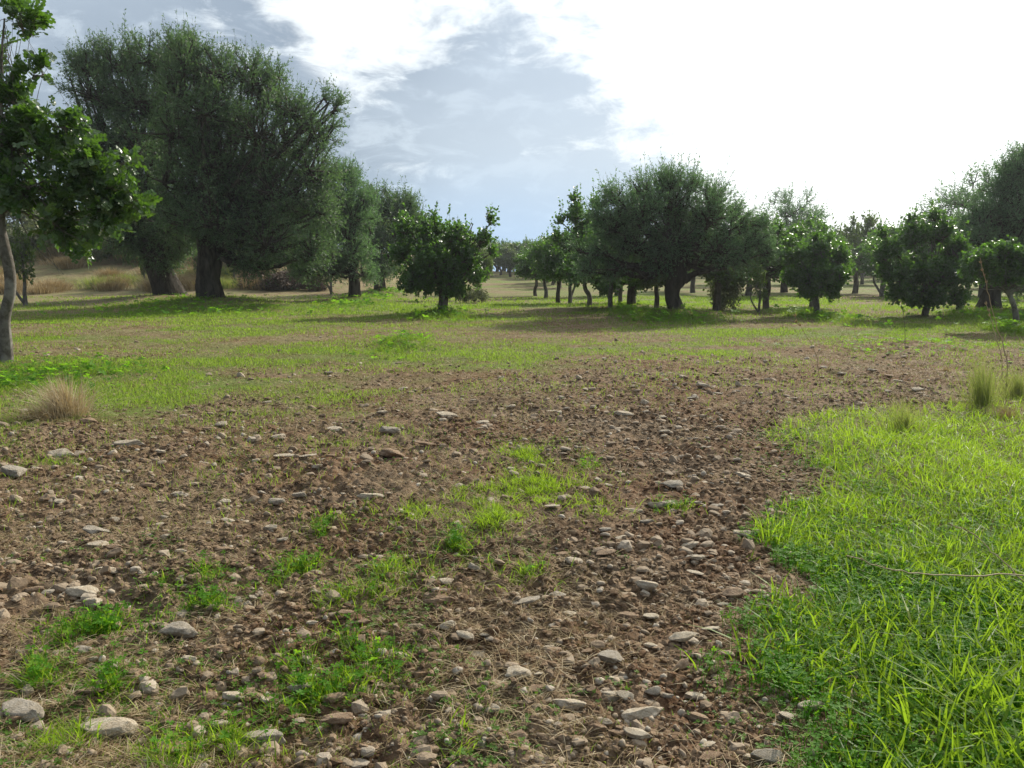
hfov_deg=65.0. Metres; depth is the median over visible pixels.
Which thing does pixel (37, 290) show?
dry grass clump
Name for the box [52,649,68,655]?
stone
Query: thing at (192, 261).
dry grass clump
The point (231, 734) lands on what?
grass patch
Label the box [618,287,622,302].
carob tree
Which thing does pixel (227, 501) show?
stone
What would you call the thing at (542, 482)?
grass patch
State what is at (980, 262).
dry stalk
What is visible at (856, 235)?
carob tree
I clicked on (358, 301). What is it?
weed bed
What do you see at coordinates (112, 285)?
dry grass clump
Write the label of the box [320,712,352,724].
stone
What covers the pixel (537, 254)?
carob tree
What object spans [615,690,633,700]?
stone
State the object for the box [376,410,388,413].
stone
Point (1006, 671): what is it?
grass
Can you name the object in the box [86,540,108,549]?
stone
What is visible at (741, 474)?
stone
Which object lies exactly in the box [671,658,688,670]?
stone
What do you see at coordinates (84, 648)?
stone
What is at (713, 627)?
stone
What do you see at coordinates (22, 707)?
stone
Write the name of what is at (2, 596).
stone
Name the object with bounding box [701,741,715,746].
stone
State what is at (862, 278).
carob tree
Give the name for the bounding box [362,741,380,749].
stone
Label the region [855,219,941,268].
carob tree
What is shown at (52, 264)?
dry grass clump
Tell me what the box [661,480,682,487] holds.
stone
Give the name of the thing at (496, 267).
carob tree
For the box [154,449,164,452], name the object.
stone
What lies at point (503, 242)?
carob tree
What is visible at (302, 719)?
stone
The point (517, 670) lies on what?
stone
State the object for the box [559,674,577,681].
stone
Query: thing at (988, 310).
dry stalk
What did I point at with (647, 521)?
stone
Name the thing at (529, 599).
stone
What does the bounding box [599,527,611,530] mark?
stone
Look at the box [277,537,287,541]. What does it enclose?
stone
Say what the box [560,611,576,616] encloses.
stone
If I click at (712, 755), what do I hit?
stone
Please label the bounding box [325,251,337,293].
sapling
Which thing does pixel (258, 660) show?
pebbles
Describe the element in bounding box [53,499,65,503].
stone
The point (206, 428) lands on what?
stone
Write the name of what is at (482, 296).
shrub
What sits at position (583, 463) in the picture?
grass patch
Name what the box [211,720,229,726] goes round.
stone
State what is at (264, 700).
stone
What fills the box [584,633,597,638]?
stone
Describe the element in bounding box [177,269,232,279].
dry grass clump
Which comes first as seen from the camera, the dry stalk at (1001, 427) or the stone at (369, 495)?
the stone at (369, 495)
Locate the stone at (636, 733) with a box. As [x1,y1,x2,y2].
[623,727,651,738]
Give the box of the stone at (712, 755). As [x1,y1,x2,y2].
[698,751,723,761]
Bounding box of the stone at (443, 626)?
[437,620,456,630]
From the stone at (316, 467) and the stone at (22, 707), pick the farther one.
the stone at (316, 467)
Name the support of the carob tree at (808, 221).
on the ground at (502, 285)
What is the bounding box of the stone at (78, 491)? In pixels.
[71,488,85,494]
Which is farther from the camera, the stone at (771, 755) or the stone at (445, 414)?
the stone at (445, 414)
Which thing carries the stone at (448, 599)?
on the ground at (502, 285)
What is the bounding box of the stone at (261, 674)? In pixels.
[257,671,269,677]
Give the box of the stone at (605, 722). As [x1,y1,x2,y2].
[598,717,612,725]
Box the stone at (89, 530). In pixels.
[82,525,109,534]
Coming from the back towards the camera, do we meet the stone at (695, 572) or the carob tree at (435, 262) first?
the carob tree at (435, 262)
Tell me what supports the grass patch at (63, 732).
on the ground at (502, 285)
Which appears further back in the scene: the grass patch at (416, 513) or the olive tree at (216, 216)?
the olive tree at (216, 216)
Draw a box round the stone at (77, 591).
[65,585,99,596]
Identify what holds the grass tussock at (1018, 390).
on the ground at (502, 285)
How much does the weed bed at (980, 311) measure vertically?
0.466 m
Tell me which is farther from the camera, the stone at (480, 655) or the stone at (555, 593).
the stone at (555, 593)
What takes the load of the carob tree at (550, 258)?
on the ground at (502, 285)
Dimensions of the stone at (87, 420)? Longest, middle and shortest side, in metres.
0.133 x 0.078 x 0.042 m
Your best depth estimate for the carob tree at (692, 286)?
48.78 m
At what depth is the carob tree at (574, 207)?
25.36 m
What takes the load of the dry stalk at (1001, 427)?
on the ground at (502, 285)
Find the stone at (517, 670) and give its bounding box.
[505,665,531,677]
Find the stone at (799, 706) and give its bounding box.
[797,700,824,710]
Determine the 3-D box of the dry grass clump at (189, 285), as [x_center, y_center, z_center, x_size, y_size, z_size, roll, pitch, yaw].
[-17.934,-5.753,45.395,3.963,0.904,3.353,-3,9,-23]
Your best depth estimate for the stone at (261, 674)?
2.31 m
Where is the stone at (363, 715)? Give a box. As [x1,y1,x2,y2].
[358,713,369,717]
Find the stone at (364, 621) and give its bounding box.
[354,617,371,623]
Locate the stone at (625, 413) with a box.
[613,411,633,416]
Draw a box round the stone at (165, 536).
[160,534,171,538]
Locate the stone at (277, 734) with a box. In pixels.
[242,729,285,745]
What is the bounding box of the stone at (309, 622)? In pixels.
[306,620,317,624]
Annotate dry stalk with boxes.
[794,314,820,385]
[846,555,1023,576]
[949,523,1023,581]
[963,422,1021,440]
[979,258,1007,388]
[984,302,1002,391]
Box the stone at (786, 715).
[778,711,793,718]
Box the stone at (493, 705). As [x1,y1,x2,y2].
[490,703,499,711]
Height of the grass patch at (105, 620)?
0.170 m
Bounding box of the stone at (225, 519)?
[221,517,234,521]
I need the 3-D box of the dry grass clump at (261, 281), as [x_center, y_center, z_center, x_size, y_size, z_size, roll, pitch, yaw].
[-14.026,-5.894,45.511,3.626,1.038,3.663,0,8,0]
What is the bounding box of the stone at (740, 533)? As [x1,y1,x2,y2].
[733,530,753,536]
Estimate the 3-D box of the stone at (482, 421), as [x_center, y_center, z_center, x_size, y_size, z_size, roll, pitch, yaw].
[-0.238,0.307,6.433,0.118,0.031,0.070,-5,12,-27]
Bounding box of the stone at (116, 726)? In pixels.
[80,717,138,737]
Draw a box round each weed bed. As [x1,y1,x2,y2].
[0,348,267,405]
[17,291,328,324]
[29,296,370,321]
[254,292,431,317]
[285,279,433,323]
[351,304,526,334]
[565,300,706,335]
[569,303,779,330]
[727,304,1018,342]
[827,300,1023,321]
[915,316,1023,336]
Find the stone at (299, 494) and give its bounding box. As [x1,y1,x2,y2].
[292,492,306,496]
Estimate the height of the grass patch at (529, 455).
0.134 m
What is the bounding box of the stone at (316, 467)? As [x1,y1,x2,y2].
[311,464,321,469]
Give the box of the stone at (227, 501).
[217,498,230,504]
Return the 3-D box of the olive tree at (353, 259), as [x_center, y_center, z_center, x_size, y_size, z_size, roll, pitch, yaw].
[-7.757,-6.539,34.180,4.858,6.576,4.056,0,8,0]
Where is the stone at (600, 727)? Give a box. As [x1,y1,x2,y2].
[588,723,606,731]
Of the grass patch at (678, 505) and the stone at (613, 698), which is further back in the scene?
the grass patch at (678, 505)
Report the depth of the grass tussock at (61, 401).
6.76 m
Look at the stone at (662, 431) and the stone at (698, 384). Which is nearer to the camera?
the stone at (662, 431)
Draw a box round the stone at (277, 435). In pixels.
[269,433,285,438]
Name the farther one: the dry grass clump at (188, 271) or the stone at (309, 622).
the dry grass clump at (188, 271)
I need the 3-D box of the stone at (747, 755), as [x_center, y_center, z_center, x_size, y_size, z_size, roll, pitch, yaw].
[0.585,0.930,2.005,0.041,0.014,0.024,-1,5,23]
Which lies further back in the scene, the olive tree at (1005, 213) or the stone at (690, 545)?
the olive tree at (1005, 213)
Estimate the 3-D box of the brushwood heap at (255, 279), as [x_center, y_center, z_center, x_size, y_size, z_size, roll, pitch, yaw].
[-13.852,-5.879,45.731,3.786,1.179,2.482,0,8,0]
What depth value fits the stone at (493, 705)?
2.19 m
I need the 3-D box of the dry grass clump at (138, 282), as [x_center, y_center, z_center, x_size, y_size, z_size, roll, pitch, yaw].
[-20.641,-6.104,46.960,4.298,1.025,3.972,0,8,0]
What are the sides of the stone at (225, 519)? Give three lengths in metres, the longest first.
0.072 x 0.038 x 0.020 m
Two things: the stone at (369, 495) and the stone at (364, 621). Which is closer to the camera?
the stone at (364, 621)
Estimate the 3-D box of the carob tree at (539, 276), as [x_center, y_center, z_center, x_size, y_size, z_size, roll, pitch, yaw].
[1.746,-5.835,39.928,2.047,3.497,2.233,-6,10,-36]
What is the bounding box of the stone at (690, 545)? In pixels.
[681,541,698,548]
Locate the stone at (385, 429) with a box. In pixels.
[378,426,400,433]
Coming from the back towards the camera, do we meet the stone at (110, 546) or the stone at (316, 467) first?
the stone at (316, 467)
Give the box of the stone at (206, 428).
[203,427,215,430]
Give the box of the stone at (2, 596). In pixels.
[0,594,7,598]
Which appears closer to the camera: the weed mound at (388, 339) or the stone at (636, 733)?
the stone at (636, 733)
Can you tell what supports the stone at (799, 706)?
on the ground at (502, 285)
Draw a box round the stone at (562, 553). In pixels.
[556,551,566,554]
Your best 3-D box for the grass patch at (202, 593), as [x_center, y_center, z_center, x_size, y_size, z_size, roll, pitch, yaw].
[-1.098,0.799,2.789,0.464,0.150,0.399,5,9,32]
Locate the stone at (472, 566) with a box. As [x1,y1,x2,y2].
[468,562,479,569]
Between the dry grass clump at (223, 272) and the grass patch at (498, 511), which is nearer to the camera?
the grass patch at (498, 511)
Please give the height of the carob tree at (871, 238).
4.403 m
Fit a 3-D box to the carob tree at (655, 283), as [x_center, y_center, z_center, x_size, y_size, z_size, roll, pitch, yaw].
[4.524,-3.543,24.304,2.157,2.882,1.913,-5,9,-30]
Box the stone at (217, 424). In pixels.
[213,421,226,427]
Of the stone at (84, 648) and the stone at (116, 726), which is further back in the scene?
the stone at (84, 648)
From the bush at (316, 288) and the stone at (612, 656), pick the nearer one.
the stone at (612, 656)
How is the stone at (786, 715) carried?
on the ground at (502, 285)
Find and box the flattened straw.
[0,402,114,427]
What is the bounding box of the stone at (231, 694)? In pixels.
[222,691,244,701]
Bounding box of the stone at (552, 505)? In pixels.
[545,504,559,507]
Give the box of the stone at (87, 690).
[75,685,104,693]
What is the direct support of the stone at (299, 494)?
on the ground at (502, 285)
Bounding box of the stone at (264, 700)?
[260,696,268,702]
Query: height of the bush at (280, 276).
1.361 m
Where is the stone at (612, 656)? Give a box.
[597,650,622,662]
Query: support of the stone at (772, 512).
on the ground at (502, 285)
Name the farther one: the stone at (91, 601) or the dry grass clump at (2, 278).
the dry grass clump at (2, 278)
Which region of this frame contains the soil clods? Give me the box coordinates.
[0,351,1023,767]
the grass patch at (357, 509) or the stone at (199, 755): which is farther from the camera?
the grass patch at (357, 509)
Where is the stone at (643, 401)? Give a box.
[641,399,648,404]
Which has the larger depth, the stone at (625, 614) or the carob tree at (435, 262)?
the carob tree at (435, 262)
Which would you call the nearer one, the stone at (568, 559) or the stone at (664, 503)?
the stone at (568, 559)
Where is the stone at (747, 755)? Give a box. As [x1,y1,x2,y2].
[742,753,750,759]
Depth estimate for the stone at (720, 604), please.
2.92 m
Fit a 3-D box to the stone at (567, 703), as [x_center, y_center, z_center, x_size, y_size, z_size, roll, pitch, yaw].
[0.172,0.889,2.226,0.122,0.033,0.051,5,1,-4]
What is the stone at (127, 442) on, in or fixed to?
on the ground at (502, 285)
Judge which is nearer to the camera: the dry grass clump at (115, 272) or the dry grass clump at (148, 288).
the dry grass clump at (148, 288)
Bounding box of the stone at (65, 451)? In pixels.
[47,448,74,457]
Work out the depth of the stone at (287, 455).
5.22 m
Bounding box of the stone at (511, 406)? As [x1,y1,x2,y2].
[506,404,515,407]
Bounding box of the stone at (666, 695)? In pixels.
[659,693,673,697]
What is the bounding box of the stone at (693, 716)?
[685,712,708,722]
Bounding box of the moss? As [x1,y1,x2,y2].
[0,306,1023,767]
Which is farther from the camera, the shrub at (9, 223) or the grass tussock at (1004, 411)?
the shrub at (9, 223)
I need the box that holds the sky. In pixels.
[0,0,1023,270]
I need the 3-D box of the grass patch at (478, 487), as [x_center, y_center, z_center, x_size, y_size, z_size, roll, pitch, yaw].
[-0.159,0.617,4.069,0.830,0.130,2.329,0,8,0]
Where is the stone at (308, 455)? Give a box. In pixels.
[299,454,316,456]
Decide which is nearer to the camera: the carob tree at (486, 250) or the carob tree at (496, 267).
the carob tree at (486, 250)
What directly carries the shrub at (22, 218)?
on the ground at (502, 285)
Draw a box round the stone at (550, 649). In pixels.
[545,647,561,653]
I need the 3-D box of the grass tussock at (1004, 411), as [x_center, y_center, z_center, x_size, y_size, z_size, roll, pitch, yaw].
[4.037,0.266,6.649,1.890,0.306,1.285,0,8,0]
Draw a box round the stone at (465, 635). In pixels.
[456,630,473,640]
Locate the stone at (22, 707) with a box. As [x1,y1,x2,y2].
[2,698,44,721]
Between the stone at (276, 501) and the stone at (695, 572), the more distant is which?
the stone at (276, 501)
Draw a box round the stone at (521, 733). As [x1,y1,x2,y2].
[508,729,527,741]
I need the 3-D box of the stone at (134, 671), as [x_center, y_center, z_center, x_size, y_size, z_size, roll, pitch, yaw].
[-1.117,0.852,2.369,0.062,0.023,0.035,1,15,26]
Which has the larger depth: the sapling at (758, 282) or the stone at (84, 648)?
the sapling at (758, 282)
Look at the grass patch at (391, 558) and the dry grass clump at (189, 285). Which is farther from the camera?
the dry grass clump at (189, 285)
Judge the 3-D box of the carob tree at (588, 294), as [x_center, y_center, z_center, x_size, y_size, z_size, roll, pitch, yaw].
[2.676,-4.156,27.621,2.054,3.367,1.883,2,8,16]
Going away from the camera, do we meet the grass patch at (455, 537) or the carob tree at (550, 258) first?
the grass patch at (455, 537)
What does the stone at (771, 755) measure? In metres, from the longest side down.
0.095 x 0.035 x 0.034 m
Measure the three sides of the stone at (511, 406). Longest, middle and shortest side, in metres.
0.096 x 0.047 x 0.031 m
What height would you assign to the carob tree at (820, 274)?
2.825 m
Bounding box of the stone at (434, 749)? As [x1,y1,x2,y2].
[414,745,438,753]
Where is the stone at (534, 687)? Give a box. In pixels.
[529,684,543,691]
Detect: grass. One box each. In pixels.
[0,292,1023,767]
[681,390,1023,767]
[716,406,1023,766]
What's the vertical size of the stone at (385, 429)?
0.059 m
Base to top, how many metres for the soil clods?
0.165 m
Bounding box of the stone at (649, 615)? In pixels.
[643,613,658,618]
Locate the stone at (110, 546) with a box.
[106,544,122,549]
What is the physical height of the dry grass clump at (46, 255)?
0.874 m
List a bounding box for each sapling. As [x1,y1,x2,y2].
[8,217,36,305]
[140,260,146,288]
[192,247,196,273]
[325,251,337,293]
[750,262,767,312]
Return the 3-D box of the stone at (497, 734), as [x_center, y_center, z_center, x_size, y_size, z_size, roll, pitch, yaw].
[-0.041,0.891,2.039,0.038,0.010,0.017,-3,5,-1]
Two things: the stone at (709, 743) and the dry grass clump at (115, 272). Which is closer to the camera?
the stone at (709, 743)
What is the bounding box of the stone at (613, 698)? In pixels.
[602,691,619,702]
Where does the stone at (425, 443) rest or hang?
on the ground at (502, 285)
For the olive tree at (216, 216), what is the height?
10.633 m
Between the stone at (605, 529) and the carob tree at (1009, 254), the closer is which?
the stone at (605, 529)
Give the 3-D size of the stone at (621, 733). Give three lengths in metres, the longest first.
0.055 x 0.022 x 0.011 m
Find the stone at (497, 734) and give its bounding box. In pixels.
[489,732,502,736]
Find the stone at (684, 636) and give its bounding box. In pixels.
[668,631,693,641]
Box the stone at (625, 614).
[614,611,639,619]
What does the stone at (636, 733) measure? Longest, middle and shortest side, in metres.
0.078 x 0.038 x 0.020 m
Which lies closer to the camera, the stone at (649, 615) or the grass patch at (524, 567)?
the stone at (649, 615)
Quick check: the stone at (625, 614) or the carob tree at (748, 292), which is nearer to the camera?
the stone at (625, 614)
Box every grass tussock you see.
[1,366,159,427]
[851,394,941,435]
[912,349,1021,411]
[931,401,1023,423]
[990,365,1023,399]
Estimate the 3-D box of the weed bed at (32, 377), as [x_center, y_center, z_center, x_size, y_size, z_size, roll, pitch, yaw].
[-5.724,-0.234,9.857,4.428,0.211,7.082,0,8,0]
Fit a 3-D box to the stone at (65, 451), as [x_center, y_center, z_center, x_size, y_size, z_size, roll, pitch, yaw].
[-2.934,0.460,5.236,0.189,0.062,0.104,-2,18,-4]
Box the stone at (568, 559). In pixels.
[564,557,582,563]
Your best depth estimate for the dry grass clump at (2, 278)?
48.28 m
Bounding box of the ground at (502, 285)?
[0,245,1023,767]
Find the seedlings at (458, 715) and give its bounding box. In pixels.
[0,357,896,767]
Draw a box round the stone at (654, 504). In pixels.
[647,502,662,508]
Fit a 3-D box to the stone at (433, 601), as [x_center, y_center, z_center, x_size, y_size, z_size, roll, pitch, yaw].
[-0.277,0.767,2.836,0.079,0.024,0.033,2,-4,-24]
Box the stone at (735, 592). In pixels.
[722,587,744,597]
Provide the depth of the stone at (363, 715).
2.18 m
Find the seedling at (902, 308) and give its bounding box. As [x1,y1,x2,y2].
[898,299,906,330]
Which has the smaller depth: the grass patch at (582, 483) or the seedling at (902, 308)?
the grass patch at (582, 483)
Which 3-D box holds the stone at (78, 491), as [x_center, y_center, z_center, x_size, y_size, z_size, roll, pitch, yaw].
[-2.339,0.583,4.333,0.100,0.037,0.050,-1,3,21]
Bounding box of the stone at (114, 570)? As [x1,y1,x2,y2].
[95,567,117,573]
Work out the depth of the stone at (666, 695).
2.27 m
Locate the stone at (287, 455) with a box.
[273,453,294,457]
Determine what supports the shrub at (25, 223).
on the ground at (502, 285)
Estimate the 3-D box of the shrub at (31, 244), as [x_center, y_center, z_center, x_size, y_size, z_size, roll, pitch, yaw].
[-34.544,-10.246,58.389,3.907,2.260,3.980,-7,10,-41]
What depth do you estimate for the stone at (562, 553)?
3.43 m
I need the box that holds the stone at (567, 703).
[552,698,586,711]
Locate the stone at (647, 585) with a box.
[634,580,658,589]
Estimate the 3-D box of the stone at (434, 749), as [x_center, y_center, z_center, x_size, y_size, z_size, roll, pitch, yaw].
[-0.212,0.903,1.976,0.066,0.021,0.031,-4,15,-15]
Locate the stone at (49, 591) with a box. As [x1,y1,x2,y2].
[41,589,54,593]
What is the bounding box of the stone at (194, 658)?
[181,655,196,661]
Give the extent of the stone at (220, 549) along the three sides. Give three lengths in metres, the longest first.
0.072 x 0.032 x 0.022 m
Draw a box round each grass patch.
[0,633,86,701]
[0,683,140,766]
[7,594,197,691]
[78,641,160,705]
[89,688,321,767]
[133,550,245,619]
[135,582,252,646]
[205,542,370,598]
[213,605,450,709]
[224,565,440,641]
[232,641,411,736]
[271,502,359,540]
[310,539,459,598]
[317,488,388,536]
[379,490,465,544]
[408,462,569,594]
[409,522,509,579]
[426,697,491,767]
[444,496,546,572]
[445,433,597,503]
[467,457,639,524]
[477,548,576,591]
[522,464,618,504]
[530,483,669,528]
[553,445,621,480]
[639,481,707,515]
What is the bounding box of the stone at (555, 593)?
[549,591,565,595]
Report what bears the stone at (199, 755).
on the ground at (502, 285)
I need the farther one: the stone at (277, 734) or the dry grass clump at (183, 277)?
the dry grass clump at (183, 277)
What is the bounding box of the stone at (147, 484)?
[141,482,152,487]
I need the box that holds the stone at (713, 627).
[702,626,719,629]
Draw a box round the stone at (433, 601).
[423,598,443,604]
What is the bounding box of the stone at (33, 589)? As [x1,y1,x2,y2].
[24,586,43,592]
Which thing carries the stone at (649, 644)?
on the ground at (502, 285)
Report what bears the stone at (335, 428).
on the ground at (502, 285)
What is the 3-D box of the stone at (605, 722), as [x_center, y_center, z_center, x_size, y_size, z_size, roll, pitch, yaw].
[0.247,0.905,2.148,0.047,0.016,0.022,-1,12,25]
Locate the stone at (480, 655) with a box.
[471,651,485,657]
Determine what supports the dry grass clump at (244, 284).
on the ground at (502, 285)
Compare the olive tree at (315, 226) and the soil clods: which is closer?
the soil clods
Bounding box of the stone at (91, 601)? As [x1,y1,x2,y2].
[83,597,102,607]
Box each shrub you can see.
[5,207,38,229]
[5,220,17,229]
[6,224,25,243]
[8,228,47,250]
[17,209,69,227]
[21,214,89,228]
[23,218,89,253]
[62,231,121,261]
[459,286,488,302]
[707,280,745,309]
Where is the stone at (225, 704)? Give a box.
[220,702,232,706]
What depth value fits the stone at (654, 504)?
4.10 m
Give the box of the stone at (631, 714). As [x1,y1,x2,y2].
[621,706,663,720]
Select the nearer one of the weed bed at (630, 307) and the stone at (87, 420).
the stone at (87, 420)
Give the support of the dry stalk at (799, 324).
on the ground at (502, 285)
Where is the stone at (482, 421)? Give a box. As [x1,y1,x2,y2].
[476,420,488,423]
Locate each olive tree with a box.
[50,8,207,294]
[115,11,356,297]
[279,151,386,296]
[287,197,355,268]
[348,174,427,290]
[559,146,787,308]
[758,180,839,292]
[913,158,1015,297]
[949,138,1023,307]
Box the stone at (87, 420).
[79,417,96,422]
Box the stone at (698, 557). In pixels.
[690,555,704,559]
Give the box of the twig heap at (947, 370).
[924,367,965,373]
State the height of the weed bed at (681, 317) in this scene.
0.455 m
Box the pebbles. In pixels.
[0,346,1017,767]
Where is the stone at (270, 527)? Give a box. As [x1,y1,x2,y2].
[263,524,276,530]
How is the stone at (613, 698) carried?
on the ground at (502, 285)
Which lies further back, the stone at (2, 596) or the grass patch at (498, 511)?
the grass patch at (498, 511)
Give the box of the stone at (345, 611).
[339,609,352,613]
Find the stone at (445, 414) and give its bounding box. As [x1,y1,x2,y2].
[435,411,457,417]
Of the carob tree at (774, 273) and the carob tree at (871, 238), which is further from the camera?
the carob tree at (871, 238)
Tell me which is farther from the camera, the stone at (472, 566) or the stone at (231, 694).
the stone at (472, 566)
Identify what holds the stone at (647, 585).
on the ground at (502, 285)
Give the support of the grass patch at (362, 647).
on the ground at (502, 285)
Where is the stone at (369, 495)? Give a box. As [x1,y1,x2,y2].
[357,493,383,499]
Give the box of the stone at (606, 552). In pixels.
[596,549,615,554]
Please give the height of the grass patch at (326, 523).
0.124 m
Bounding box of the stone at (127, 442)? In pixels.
[112,439,144,446]
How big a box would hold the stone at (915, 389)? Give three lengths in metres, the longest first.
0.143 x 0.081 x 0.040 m
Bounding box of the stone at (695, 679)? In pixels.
[693,676,703,683]
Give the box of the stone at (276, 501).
[267,498,284,504]
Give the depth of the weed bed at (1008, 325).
16.58 m
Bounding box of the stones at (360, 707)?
[0,335,1023,767]
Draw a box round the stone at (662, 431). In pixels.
[658,430,669,432]
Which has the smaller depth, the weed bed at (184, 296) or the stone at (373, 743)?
the stone at (373, 743)
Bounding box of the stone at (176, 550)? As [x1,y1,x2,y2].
[175,549,186,552]
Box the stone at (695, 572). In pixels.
[687,570,703,574]
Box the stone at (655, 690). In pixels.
[644,686,661,695]
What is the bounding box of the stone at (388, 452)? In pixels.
[379,448,405,457]
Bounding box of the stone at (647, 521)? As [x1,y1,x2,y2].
[640,519,653,522]
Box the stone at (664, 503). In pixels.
[657,500,675,506]
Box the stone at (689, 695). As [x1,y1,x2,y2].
[685,692,706,699]
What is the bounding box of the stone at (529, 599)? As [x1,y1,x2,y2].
[512,595,539,603]
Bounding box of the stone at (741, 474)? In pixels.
[734,472,751,477]
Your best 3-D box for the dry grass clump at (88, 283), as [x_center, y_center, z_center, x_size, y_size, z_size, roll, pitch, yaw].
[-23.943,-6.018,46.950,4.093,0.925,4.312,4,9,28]
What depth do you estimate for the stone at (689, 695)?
2.28 m
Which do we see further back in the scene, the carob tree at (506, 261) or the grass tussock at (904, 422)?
the carob tree at (506, 261)
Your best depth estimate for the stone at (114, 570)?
3.20 m
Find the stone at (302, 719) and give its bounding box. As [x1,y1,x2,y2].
[295,717,304,722]
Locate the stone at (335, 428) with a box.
[327,426,341,431]
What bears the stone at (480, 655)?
on the ground at (502, 285)
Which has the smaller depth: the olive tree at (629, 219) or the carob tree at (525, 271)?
the olive tree at (629, 219)
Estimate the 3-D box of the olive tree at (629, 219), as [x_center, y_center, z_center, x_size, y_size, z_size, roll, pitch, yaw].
[4.290,-3.971,21.623,6.150,4.962,3.518,-2,8,-11]
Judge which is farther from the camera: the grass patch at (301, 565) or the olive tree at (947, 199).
the olive tree at (947, 199)
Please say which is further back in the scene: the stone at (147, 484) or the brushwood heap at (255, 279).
the brushwood heap at (255, 279)
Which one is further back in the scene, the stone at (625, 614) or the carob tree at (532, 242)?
the carob tree at (532, 242)
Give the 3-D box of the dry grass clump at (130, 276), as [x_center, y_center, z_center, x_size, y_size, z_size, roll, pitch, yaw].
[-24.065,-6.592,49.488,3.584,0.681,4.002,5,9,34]
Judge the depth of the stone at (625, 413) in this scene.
6.73 m
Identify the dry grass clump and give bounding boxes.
[0,273,44,286]
[0,279,29,293]
[3,284,71,294]
[26,247,53,260]
[28,276,92,290]
[32,248,67,259]
[34,256,86,265]
[37,244,68,257]
[51,253,87,268]
[66,275,133,289]
[86,272,141,282]
[89,267,131,279]
[89,279,135,291]
[93,273,135,286]
[127,274,147,288]
[127,274,188,291]
[174,271,192,288]
[177,267,195,276]
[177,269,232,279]
[181,276,225,290]
[182,264,195,276]
[184,257,195,268]
[195,263,233,280]
[220,276,243,289]
[228,278,264,289]
[241,271,282,289]
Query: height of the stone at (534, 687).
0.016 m
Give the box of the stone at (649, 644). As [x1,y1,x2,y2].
[643,642,655,647]
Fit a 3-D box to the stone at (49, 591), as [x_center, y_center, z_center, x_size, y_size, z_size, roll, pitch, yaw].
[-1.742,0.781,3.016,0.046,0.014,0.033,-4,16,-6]
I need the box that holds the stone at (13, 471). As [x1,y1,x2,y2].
[0,464,27,477]
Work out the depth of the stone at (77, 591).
2.98 m
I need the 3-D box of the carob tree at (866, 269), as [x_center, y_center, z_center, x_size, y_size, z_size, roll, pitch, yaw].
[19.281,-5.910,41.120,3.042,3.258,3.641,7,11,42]
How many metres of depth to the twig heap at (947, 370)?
9.89 m
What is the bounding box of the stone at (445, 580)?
[439,578,453,584]
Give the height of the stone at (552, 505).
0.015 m
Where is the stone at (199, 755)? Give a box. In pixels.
[184,751,211,765]
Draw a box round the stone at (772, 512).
[770,510,783,515]
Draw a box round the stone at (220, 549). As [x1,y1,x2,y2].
[214,546,230,551]
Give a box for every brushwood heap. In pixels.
[237,272,300,288]
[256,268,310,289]
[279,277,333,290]
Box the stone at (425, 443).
[414,441,433,445]
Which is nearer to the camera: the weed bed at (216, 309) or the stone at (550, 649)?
the stone at (550, 649)
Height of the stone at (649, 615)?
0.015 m
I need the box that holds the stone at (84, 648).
[71,645,91,654]
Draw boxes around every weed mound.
[345,330,449,365]
[710,333,1023,366]
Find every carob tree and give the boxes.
[0,0,161,361]
[382,200,501,309]
[470,240,494,294]
[480,241,494,257]
[486,240,504,274]
[489,236,500,271]
[493,240,522,269]
[493,244,519,276]
[495,239,517,272]
[510,236,530,264]
[511,246,541,295]
[518,243,533,276]
[520,233,556,297]
[524,232,553,282]
[529,227,565,302]
[538,227,574,303]
[548,178,642,304]
[565,219,591,306]
[572,221,639,307]
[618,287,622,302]
[635,226,668,307]
[685,235,695,292]
[688,202,763,310]
[736,213,811,308]
[745,214,753,295]
[777,208,857,307]
[778,221,854,313]
[823,225,858,294]
[832,209,880,293]
[853,238,885,296]
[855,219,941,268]
[859,271,863,283]
[861,215,901,295]
[866,198,979,315]
[955,235,1023,323]
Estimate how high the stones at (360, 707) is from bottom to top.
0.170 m
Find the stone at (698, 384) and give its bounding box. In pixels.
[695,382,709,387]
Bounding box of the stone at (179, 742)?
[153,741,185,754]
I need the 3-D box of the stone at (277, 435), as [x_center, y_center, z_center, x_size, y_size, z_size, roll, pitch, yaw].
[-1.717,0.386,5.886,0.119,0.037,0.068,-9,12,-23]
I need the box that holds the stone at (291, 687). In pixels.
[286,683,310,690]
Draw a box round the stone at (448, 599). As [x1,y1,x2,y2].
[435,595,455,602]
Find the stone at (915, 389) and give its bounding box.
[911,387,924,391]
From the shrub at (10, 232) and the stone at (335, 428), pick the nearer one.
the stone at (335, 428)
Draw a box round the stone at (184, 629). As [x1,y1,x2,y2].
[158,621,197,637]
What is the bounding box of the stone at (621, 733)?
[608,729,625,735]
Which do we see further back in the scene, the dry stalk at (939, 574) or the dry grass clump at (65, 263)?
the dry grass clump at (65, 263)
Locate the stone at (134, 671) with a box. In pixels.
[127,668,141,678]
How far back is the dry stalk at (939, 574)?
2.66 m
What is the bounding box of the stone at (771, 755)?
[750,748,784,763]
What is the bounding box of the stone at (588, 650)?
[581,648,591,652]
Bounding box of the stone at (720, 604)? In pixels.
[716,602,728,606]
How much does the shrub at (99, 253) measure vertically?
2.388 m

